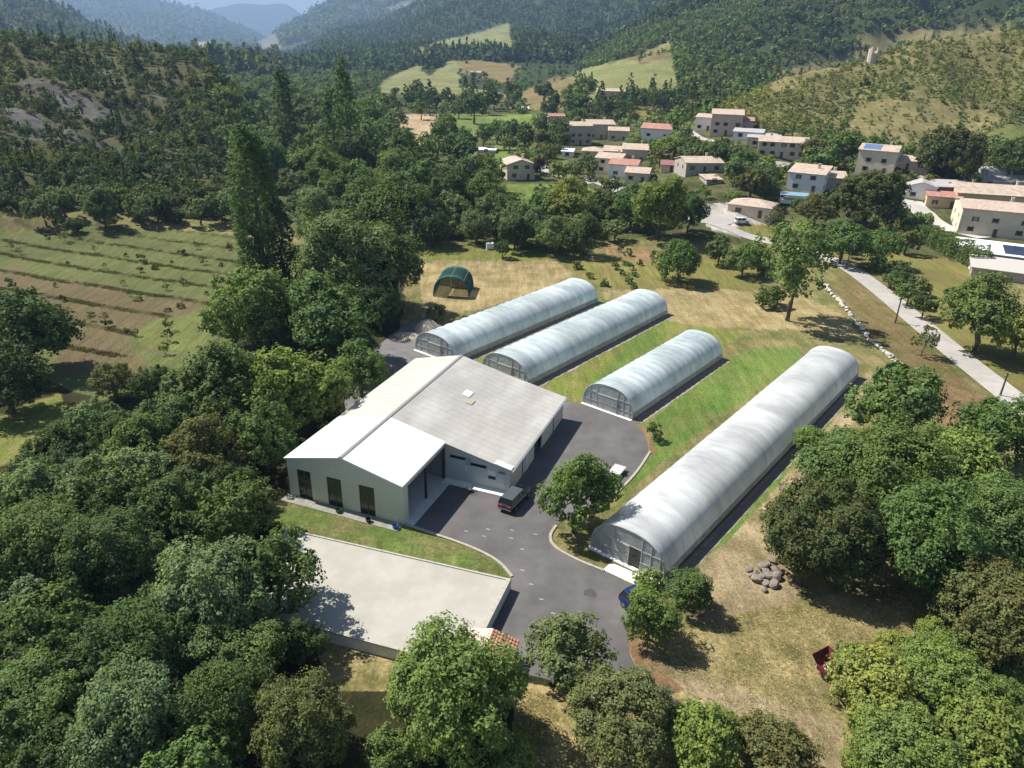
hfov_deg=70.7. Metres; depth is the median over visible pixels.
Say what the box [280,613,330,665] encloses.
tree
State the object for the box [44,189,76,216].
tree
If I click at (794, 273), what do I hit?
tree
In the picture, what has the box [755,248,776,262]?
bush
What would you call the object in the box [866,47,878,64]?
ruined tower
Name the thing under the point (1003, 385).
utility pole
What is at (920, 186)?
barn
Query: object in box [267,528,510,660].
flat roof building
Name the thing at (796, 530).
tree
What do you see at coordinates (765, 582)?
rock
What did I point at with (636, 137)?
tree
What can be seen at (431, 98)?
tree
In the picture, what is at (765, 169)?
tree
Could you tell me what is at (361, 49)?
mountain wood
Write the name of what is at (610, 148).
house
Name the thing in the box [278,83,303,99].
tree
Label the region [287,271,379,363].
tree
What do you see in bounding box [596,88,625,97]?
house
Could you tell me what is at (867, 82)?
bush
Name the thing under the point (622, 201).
tree
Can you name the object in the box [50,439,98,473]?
tree
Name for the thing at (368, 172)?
tree
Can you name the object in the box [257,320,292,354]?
tree
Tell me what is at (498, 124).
tree
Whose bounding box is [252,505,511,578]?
grass bank
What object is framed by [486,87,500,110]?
tree
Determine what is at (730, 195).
shrub
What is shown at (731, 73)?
mountain wood
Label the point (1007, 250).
hall
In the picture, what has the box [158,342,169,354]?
sapling
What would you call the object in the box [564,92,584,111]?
tree
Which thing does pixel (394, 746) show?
tree
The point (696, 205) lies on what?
tree
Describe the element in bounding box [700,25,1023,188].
slope wood
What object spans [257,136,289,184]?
tree
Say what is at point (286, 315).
tree
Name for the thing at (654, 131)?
house
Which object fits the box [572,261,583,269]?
bush
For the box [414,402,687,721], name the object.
asphalt yard
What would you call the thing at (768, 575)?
rock
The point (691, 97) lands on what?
tree
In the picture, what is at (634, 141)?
tree
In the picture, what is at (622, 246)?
bush
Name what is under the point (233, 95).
tree
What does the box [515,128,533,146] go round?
tree
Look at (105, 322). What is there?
sapling
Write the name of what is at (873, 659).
shrub
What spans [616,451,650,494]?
yard kerb
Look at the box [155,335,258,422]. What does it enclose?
tree
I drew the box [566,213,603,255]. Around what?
tree
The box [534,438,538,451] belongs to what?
loading door
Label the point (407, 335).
rubble pile
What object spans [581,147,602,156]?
house
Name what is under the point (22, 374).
tree
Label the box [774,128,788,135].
shrub
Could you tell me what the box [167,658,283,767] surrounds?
tree
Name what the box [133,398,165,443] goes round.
tree
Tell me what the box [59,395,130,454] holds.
tree
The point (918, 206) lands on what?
road
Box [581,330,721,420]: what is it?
greenhouse
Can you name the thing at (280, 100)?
poplar tree
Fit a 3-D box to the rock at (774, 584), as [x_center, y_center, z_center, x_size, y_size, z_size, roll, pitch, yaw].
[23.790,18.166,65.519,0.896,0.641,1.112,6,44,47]
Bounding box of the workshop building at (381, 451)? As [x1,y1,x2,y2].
[281,355,566,531]
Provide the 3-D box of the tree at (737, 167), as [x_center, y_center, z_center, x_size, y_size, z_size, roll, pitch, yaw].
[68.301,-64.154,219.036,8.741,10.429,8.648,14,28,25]
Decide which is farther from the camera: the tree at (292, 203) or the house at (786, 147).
the house at (786, 147)
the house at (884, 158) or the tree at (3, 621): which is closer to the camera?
the tree at (3, 621)
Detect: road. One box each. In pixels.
[541,167,590,183]
[580,176,631,193]
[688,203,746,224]
[691,131,729,146]
[696,216,1023,414]
[775,161,790,166]
[903,199,990,237]
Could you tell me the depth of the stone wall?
128.40 m
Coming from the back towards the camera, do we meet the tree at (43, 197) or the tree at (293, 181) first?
the tree at (293, 181)
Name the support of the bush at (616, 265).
on the terrain at (722, 308)
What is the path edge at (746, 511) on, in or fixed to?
on the terrain at (722, 308)
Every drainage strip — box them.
[470,302,603,359]
[533,314,673,385]
[632,358,729,423]
[663,377,865,588]
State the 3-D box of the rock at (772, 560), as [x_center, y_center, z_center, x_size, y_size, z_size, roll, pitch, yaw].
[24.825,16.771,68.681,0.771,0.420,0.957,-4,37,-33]
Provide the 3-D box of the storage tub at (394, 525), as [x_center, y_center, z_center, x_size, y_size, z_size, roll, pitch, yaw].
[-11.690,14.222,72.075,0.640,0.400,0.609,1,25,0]
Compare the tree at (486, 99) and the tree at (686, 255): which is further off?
the tree at (486, 99)
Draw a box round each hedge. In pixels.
[885,211,993,264]
[898,206,934,224]
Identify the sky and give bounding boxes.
[162,0,325,13]
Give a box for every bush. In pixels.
[62,219,83,231]
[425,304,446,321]
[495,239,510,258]
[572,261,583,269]
[586,272,593,278]
[600,278,608,286]
[611,262,620,270]
[617,244,623,251]
[623,248,632,255]
[624,273,633,281]
[627,262,634,269]
[631,565,663,588]
[647,421,663,440]
[649,250,658,258]
[709,234,726,244]
[753,243,767,249]
[753,285,787,308]
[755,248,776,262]
[756,262,772,273]
[859,75,870,88]
[870,256,885,271]
[886,260,913,274]
[887,272,917,287]
[909,276,932,295]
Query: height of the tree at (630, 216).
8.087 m
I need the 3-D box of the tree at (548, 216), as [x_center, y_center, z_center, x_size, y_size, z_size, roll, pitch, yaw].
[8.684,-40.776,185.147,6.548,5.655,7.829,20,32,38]
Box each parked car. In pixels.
[498,485,530,512]
[618,584,654,627]
[733,217,748,223]
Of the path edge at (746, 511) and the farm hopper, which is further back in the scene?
the path edge at (746, 511)
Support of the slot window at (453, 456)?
in the workshop building at (381, 451)
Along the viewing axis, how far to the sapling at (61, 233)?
166.74 m
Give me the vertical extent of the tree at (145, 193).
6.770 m
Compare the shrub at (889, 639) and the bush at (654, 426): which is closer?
the shrub at (889, 639)
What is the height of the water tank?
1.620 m
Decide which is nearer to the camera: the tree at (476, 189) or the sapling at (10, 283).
the sapling at (10, 283)
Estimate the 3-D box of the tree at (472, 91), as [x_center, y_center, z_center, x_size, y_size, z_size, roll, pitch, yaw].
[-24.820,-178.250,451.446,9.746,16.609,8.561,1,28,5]
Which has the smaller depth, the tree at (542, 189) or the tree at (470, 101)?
the tree at (542, 189)
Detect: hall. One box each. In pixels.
[955,237,1023,259]
[968,254,1023,283]
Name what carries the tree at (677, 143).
on the terrain at (722, 308)
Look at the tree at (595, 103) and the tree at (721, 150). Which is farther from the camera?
the tree at (595, 103)
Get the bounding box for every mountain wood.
[0,0,285,75]
[56,0,418,48]
[166,0,713,73]
[572,0,1023,105]
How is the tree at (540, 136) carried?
on the terrain at (722, 308)
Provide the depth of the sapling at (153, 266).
150.40 m
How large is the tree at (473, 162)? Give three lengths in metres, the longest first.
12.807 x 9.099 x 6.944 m
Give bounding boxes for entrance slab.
[604,563,638,584]
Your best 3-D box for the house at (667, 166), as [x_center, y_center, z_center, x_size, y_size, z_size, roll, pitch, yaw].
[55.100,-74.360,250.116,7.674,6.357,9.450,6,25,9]
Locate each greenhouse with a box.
[414,278,597,357]
[482,289,667,383]
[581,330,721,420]
[588,346,858,583]
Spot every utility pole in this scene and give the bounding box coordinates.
[846,242,852,269]
[894,296,903,322]
[999,372,1009,395]
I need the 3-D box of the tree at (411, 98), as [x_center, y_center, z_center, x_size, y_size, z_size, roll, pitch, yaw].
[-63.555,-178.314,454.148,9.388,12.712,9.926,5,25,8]
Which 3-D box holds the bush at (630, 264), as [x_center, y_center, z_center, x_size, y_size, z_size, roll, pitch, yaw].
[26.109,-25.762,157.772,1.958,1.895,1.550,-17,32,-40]
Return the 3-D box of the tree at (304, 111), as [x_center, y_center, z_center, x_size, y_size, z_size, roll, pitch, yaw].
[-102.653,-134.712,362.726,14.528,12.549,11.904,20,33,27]
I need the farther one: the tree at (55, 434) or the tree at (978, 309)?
the tree at (978, 309)
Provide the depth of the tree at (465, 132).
304.41 m
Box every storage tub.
[365,516,370,522]
[392,523,397,528]
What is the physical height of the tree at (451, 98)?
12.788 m
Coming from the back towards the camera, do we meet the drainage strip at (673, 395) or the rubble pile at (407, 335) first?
the rubble pile at (407, 335)
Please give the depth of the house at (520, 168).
249.46 m
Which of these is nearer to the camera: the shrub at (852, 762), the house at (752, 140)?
the shrub at (852, 762)
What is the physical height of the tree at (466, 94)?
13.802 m
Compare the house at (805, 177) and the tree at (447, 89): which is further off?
the tree at (447, 89)
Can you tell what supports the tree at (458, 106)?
on the terrain at (722, 308)
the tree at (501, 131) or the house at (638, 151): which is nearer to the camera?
the house at (638, 151)
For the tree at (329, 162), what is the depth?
201.60 m
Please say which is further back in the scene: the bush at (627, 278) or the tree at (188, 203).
the tree at (188, 203)
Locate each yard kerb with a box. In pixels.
[401,523,512,576]
[549,525,604,571]
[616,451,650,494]
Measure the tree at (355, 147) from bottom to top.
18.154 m
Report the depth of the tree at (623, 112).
403.91 m
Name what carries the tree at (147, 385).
on the terrain at (722, 308)
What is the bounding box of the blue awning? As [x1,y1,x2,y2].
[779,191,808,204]
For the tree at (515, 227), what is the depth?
165.96 m
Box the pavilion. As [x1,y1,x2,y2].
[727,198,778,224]
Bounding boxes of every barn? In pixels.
[905,175,938,200]
[930,179,969,191]
[961,173,1023,185]
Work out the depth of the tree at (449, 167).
223.13 m
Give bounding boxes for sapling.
[7,279,16,286]
[58,231,68,241]
[98,312,108,318]
[100,319,113,326]
[135,253,144,258]
[151,262,158,269]
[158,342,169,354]
[160,328,173,341]
[162,317,172,327]
[176,302,184,307]
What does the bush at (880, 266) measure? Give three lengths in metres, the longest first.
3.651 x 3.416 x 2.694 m
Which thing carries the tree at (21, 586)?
on the terrain at (722, 308)
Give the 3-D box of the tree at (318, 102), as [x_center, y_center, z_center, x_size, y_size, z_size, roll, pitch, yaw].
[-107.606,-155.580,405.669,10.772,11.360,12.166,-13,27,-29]
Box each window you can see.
[297,469,312,499]
[326,476,342,507]
[359,485,375,515]
[450,454,464,459]
[471,463,485,468]
[966,226,973,230]
[992,218,999,223]
[1015,231,1022,235]
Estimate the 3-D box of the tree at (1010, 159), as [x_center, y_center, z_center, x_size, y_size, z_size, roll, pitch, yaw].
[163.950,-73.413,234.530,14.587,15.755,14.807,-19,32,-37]
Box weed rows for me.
[0,232,237,356]
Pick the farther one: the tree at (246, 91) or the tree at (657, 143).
the tree at (246, 91)
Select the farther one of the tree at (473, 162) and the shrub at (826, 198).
the tree at (473, 162)
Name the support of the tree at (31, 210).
on the terrain at (722, 308)
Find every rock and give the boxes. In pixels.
[746,566,753,571]
[751,574,762,582]
[757,561,768,569]
[761,586,767,592]
[762,579,769,586]
[763,571,772,579]
[768,556,776,563]
[769,579,778,589]
[771,566,779,571]
[773,570,781,580]
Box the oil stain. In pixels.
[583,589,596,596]
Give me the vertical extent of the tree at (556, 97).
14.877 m
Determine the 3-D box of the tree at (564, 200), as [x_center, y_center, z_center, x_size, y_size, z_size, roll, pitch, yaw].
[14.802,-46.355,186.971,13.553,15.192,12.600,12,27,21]
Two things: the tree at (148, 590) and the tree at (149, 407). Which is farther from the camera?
the tree at (149, 407)
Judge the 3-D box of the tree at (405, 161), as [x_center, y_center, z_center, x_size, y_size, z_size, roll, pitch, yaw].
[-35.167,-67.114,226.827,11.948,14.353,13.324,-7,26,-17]
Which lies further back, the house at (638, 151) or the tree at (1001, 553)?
the house at (638, 151)
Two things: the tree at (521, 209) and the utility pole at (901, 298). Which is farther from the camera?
the tree at (521, 209)
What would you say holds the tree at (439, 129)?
on the terrain at (722, 308)
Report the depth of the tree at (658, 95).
432.58 m
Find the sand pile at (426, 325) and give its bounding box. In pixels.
[414,319,440,332]
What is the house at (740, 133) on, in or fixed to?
on the terrain at (722, 308)
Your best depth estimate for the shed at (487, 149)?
298.56 m
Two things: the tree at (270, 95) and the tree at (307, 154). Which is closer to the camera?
the tree at (307, 154)
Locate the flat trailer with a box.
[609,464,625,474]
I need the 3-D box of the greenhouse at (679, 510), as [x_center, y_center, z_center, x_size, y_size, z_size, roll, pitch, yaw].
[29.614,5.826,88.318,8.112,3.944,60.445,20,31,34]
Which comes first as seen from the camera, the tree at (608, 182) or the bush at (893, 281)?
the bush at (893, 281)
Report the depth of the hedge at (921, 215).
203.19 m
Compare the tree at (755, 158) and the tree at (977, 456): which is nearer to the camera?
the tree at (977, 456)
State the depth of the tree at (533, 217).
168.21 m
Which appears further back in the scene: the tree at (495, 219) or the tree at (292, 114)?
the tree at (292, 114)
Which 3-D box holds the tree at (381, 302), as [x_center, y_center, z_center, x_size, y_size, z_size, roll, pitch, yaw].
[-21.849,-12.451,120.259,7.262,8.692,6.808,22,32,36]
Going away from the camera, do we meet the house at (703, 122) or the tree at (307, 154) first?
the tree at (307, 154)
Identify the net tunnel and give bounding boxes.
[433,266,473,297]
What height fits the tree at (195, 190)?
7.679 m
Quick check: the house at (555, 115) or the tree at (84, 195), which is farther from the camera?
the house at (555, 115)
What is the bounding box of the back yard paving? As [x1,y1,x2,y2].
[345,319,430,409]
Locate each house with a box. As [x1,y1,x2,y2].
[500,154,536,179]
[547,113,565,122]
[564,119,592,144]
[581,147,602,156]
[584,117,615,138]
[595,150,629,173]
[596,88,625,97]
[602,145,621,152]
[608,126,629,140]
[608,156,642,178]
[622,141,648,160]
[624,166,652,183]
[640,121,673,141]
[660,160,674,173]
[674,153,724,176]
[694,113,711,131]
[709,106,744,137]
[732,127,765,140]
[742,117,754,127]
[746,133,781,146]
[757,132,808,161]
[786,163,832,193]
[825,167,846,189]
[854,142,903,173]
[897,155,927,175]
[924,190,963,208]
[948,179,1023,202]
[951,197,1023,239]
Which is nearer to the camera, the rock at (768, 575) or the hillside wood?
the rock at (768, 575)
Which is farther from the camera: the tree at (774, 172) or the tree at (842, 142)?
the tree at (842, 142)
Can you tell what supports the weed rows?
on the terrain at (722, 308)
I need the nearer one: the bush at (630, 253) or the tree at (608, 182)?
the bush at (630, 253)
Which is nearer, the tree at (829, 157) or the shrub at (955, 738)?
the shrub at (955, 738)
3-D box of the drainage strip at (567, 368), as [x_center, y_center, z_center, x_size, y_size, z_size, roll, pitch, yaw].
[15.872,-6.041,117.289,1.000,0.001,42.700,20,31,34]
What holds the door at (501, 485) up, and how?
in the workshop building at (381, 451)
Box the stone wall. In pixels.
[823,284,902,363]
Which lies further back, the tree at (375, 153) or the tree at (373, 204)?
the tree at (375, 153)
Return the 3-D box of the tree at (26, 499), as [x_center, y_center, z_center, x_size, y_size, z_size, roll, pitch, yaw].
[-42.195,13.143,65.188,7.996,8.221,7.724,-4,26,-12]
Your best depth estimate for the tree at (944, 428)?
80.18 m
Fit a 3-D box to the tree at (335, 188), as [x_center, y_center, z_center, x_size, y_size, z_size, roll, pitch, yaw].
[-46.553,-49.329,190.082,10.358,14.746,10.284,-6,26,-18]
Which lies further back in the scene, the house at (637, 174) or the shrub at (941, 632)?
the house at (637, 174)
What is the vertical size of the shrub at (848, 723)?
2.188 m
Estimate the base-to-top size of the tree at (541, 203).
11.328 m
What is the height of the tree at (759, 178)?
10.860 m
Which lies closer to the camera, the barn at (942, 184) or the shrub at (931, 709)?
the shrub at (931, 709)
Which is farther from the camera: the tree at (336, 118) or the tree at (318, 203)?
the tree at (336, 118)
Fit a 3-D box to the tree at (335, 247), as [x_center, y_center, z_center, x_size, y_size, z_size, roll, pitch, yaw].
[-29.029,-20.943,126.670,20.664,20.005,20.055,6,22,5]
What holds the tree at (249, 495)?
on the terrain at (722, 308)
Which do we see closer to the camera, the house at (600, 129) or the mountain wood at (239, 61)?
the house at (600, 129)
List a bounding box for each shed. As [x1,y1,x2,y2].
[478,147,496,152]
[561,148,574,156]
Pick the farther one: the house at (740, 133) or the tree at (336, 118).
the tree at (336, 118)
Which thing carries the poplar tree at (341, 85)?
on the terrain at (722, 308)
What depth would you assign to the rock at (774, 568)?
67.15 m
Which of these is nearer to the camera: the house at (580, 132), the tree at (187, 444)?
the tree at (187, 444)
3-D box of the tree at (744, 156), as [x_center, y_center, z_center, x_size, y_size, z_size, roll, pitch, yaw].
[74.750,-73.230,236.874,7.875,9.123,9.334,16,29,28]
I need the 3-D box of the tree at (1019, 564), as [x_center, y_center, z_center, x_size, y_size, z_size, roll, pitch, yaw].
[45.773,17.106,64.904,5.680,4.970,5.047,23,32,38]
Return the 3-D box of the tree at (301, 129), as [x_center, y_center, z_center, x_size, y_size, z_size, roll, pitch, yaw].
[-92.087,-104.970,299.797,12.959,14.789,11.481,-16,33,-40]
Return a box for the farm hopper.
[812,645,838,680]
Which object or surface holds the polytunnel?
on the terrain at (722, 308)
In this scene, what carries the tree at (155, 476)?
on the terrain at (722, 308)
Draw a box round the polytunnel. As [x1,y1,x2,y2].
[978,166,1012,175]
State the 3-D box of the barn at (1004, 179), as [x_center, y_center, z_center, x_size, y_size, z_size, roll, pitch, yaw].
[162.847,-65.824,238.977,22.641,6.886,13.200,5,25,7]
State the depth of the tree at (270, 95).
414.57 m
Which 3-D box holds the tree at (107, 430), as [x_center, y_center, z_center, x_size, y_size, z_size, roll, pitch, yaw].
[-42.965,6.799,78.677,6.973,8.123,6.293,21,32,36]
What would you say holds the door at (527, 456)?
in the workshop building at (381, 451)
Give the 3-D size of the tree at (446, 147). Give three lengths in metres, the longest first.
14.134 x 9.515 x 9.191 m
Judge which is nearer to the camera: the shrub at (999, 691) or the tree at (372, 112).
the shrub at (999, 691)
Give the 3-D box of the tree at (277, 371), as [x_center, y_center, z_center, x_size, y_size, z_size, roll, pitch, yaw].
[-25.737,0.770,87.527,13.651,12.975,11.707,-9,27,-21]
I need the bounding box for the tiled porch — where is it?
[468,628,519,658]
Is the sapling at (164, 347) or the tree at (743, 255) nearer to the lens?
the sapling at (164, 347)
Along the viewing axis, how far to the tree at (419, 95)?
441.16 m
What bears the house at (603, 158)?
on the terrain at (722, 308)
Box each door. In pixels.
[427,342,440,356]
[497,363,511,375]
[497,473,505,491]
[525,452,528,470]
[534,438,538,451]
[596,393,617,413]
[611,538,629,563]
[991,229,997,236]
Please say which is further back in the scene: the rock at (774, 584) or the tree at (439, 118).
the tree at (439, 118)
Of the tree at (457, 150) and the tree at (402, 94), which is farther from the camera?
the tree at (402, 94)
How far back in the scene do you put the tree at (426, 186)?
202.18 m
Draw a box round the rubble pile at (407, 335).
[394,332,419,339]
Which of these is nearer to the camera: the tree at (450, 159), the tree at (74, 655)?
the tree at (74, 655)
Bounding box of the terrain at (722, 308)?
[0,0,1023,767]
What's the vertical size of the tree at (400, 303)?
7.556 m
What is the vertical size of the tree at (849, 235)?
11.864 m
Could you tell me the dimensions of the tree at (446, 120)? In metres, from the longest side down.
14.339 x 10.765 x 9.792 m
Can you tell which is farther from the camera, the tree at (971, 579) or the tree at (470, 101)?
the tree at (470, 101)
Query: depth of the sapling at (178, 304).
129.16 m
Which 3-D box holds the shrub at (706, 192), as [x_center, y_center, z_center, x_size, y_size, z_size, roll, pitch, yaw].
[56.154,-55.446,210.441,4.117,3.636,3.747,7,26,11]
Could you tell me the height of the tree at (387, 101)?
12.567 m
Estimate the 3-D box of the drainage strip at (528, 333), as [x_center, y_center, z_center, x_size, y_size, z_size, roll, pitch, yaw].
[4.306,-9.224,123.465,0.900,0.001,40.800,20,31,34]
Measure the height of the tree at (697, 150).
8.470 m
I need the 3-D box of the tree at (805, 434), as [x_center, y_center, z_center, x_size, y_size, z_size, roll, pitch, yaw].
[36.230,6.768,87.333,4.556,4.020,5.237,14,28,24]
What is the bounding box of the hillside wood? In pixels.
[0,21,285,232]
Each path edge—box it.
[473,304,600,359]
[540,316,673,385]
[640,361,728,422]
[694,380,865,567]
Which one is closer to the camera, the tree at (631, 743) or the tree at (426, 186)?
the tree at (631, 743)
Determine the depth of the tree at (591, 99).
423.45 m
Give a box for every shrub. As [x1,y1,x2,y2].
[577,179,587,189]
[594,177,604,186]
[648,162,655,170]
[657,696,744,767]
[683,192,695,201]
[698,187,711,198]
[720,136,730,144]
[724,191,742,201]
[731,708,825,767]
[768,195,779,205]
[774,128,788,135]
[788,198,803,209]
[821,192,829,203]
[823,640,930,736]
[832,648,878,690]
[834,639,866,656]
[838,692,971,767]
[838,744,878,767]
[846,711,896,747]
[847,161,856,170]
[864,653,902,682]
[874,627,908,658]
[889,627,1012,710]
[901,690,936,719]
[903,632,945,651]
[913,612,952,643]
[928,628,984,665]
[932,690,1023,767]
[934,724,970,766]
[990,680,1006,699]
[991,659,1023,689]
[993,672,1023,709]
[1011,704,1023,745]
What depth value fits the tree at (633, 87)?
435.12 m
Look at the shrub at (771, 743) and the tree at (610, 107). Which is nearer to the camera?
the shrub at (771, 743)
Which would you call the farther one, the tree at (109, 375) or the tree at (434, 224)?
the tree at (434, 224)
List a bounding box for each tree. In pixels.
[0,285,85,361]
[0,336,52,414]
[0,449,60,487]
[0,457,62,513]
[0,487,89,554]
[0,488,91,607]
[0,573,62,628]
[0,602,29,660]
[0,626,43,693]
[0,642,97,767]
[4,577,114,659]
[5,712,96,767]
[17,418,87,465]
[18,196,61,226]
[28,183,43,199]
[35,192,49,211]
[41,185,71,207]
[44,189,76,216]
[44,449,155,512]
[44,504,171,603]
[45,633,131,711]
[50,186,69,191]
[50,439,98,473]
[52,641,190,767]
[58,456,104,500]
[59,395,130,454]
[71,183,89,204]
[73,479,181,554]
[74,590,218,697]
[80,190,107,204]
[81,187,119,225]
[85,360,136,399]
[85,409,146,461]
[88,181,114,199]
[100,410,170,473]
[102,440,179,483]
[105,183,130,208]
[118,581,162,617]
[121,193,145,219]
[127,364,175,401]
[127,468,219,550]
[130,204,155,224]
[132,182,162,196]
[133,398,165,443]
[133,716,242,767]
[135,471,187,510]
[139,193,173,221]
[140,189,158,212]
[145,391,224,450]
[148,531,277,650]
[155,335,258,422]
[156,412,247,481]
[159,186,174,194]
[160,207,183,222]
[166,192,185,208]
[167,462,224,501]
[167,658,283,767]
[175,600,292,705]
[179,182,207,200]
[181,195,219,224]
[183,198,206,214]
[186,473,280,548]
[196,263,296,348]
[199,461,271,512]
[201,413,256,465]
[204,192,233,223]
[212,82,243,106]
[218,185,253,207]
[222,395,301,471]
[223,120,286,276]
[229,522,327,621]
[234,129,270,165]
[237,86,258,100]
[238,349,265,387]
[241,342,360,435]
[246,665,357,767]
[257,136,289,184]
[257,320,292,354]
[263,197,299,275]
[267,91,278,104]
[272,67,297,159]
[272,101,293,110]
[272,112,305,137]
[277,167,305,197]
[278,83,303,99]
[280,297,310,339]
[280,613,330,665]
[281,107,301,117]
[284,184,316,213]
[286,148,310,176]
[287,155,305,179]
[287,205,401,310]
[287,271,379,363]
[288,279,332,300]
[289,91,308,119]
[289,139,310,154]
[289,244,302,269]
[291,187,345,227]
[294,102,321,125]
[294,144,328,170]
[294,185,334,239]
[297,129,321,146]
[303,146,352,186]
[312,97,328,110]
[313,135,332,150]
[317,169,348,204]
[321,87,340,154]
[322,325,380,369]
[330,129,376,168]
[331,108,349,125]
[332,56,361,154]
[334,338,391,397]
[336,159,375,178]
[340,175,385,229]
[343,169,383,193]
[347,158,366,167]
[352,99,382,126]
[355,170,432,241]
[356,118,387,150]
[359,117,389,146]
[361,286,399,331]
[362,233,426,309]
[363,721,421,767]
[364,148,380,169]
[364,281,403,320]
[373,103,388,118]
[373,152,405,180]
[374,116,399,136]
[380,147,415,166]
[380,167,410,181]
[381,147,416,171]
[383,95,397,106]
[383,101,402,118]
[383,107,408,125]
[383,609,531,767]
[386,127,426,151]
[395,144,418,160]
[400,84,407,106]
[402,161,433,185]
[403,91,417,106]
[403,182,447,212]
[405,200,453,245]
[407,79,425,96]
[407,146,430,159]
[408,180,429,191]
[413,99,429,119]
[415,88,429,103]
[415,157,436,182]
[422,79,438,115]
[426,165,471,209]
[427,87,437,106]
[429,93,441,106]
[430,122,449,148]
[431,209,457,237]
[433,190,475,232]
[434,112,443,126]
[436,111,458,133]
[437,163,458,182]
[439,87,450,96]
[440,91,456,110]
[440,131,464,155]
[442,154,462,172]
[448,102,464,118]
[450,136,478,159]
[456,154,481,180]
[457,207,494,243]
[460,128,472,140]
[461,76,469,98]
[462,89,472,100]
[462,93,487,123]
[465,177,497,212]
[466,72,477,93]
[468,85,479,112]
[468,170,507,195]
[469,133,477,141]
[470,168,499,182]
[474,188,514,232]
[475,122,494,146]
[477,90,493,114]
[479,156,507,179]
[482,80,495,91]
[485,732,538,767]
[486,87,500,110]
[486,209,506,239]
[487,118,505,143]
[488,92,499,108]
[495,125,512,149]
[497,214,529,249]
[500,80,513,109]
[500,118,519,145]
[500,135,517,152]
[502,197,533,238]
[505,193,520,206]
[507,82,522,104]
[508,88,522,103]
[515,121,535,135]
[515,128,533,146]
[521,607,619,692]
[523,206,547,247]
[527,187,566,220]
[532,116,544,129]
[532,183,552,212]
[533,130,549,144]
[533,155,548,178]
[534,81,554,101]
[535,215,575,255]
[535,449,626,533]
[540,99,556,112]
[542,214,558,220]
[543,90,560,106]
[543,145,557,162]
[543,175,597,218]
[546,127,571,152]
[546,143,559,158]
[551,116,569,133]
[552,135,562,148]
[556,220,578,250]
[562,86,573,112]
[562,210,591,225]
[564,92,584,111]
[565,662,681,767]
[566,107,586,118]
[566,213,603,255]
[577,152,598,170]
[579,94,589,108]
[585,98,592,108]
[588,187,615,210]
[590,80,609,118]
[592,87,600,112]
[592,206,624,227]
[601,216,629,241]
[602,175,620,194]
[603,100,614,115]
[606,93,617,114]
[610,96,622,118]
[611,181,655,227]
[615,85,625,103]
[617,100,633,116]
[617,109,627,119]
[620,578,685,646]
[622,139,639,143]
[624,88,639,121]
[626,72,634,88]
[626,80,640,107]
[626,205,651,232]
[629,135,646,143]
[630,173,688,239]
[645,84,659,111]
[651,136,672,159]
[651,238,702,282]
[654,80,671,111]
[654,91,666,107]
[662,138,686,156]
[663,565,714,610]
[671,92,686,106]
[677,142,702,154]
[679,195,711,232]
[681,136,702,145]
[683,80,701,119]
[683,143,708,155]
[685,84,699,107]
[686,139,705,146]
[705,235,732,265]
[706,141,735,160]
[723,155,753,187]
[724,241,761,276]
[727,146,754,161]
[734,167,771,197]
[747,216,839,320]
[750,164,772,174]
[751,154,761,163]
[753,154,775,166]
[755,172,779,196]
[757,166,777,176]
[759,468,888,590]
[764,203,784,225]
[790,433,872,491]
[792,425,827,450]
[795,191,839,227]
[799,137,826,156]
[816,424,882,469]
[817,143,843,165]
[818,217,872,263]
[828,128,863,159]
[828,169,911,229]
[834,409,963,519]
[843,359,949,433]
[858,225,905,265]
[872,475,997,603]
[882,270,907,286]
[893,229,929,254]
[895,281,925,305]
[907,292,939,316]
[910,321,940,356]
[912,123,994,178]
[917,422,954,445]
[927,551,1023,669]
[935,424,1014,495]
[937,270,1023,353]
[942,465,1023,572]
[944,393,1023,466]
[980,545,1023,595]
[985,301,1023,359]
[987,133,1023,174]
[1010,554,1023,572]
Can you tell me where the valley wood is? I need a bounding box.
[196,6,1023,182]
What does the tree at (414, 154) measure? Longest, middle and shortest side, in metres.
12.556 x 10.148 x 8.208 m
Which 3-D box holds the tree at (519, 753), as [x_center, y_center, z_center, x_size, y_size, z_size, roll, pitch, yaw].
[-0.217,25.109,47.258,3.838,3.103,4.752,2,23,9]
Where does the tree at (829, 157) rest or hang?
on the terrain at (722, 308)
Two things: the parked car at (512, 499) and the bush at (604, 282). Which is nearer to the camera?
the parked car at (512, 499)
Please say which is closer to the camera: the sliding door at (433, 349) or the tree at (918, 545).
the tree at (918, 545)
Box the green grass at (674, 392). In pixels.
[320,254,776,545]
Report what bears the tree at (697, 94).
on the terrain at (722, 308)
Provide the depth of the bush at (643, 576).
64.45 m
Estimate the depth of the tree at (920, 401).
85.72 m
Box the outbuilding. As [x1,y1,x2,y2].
[699,174,723,184]
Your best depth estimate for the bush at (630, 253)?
167.42 m
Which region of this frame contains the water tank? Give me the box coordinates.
[486,242,494,249]
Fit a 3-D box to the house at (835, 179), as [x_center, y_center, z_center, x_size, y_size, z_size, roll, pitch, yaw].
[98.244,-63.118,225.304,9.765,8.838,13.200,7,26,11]

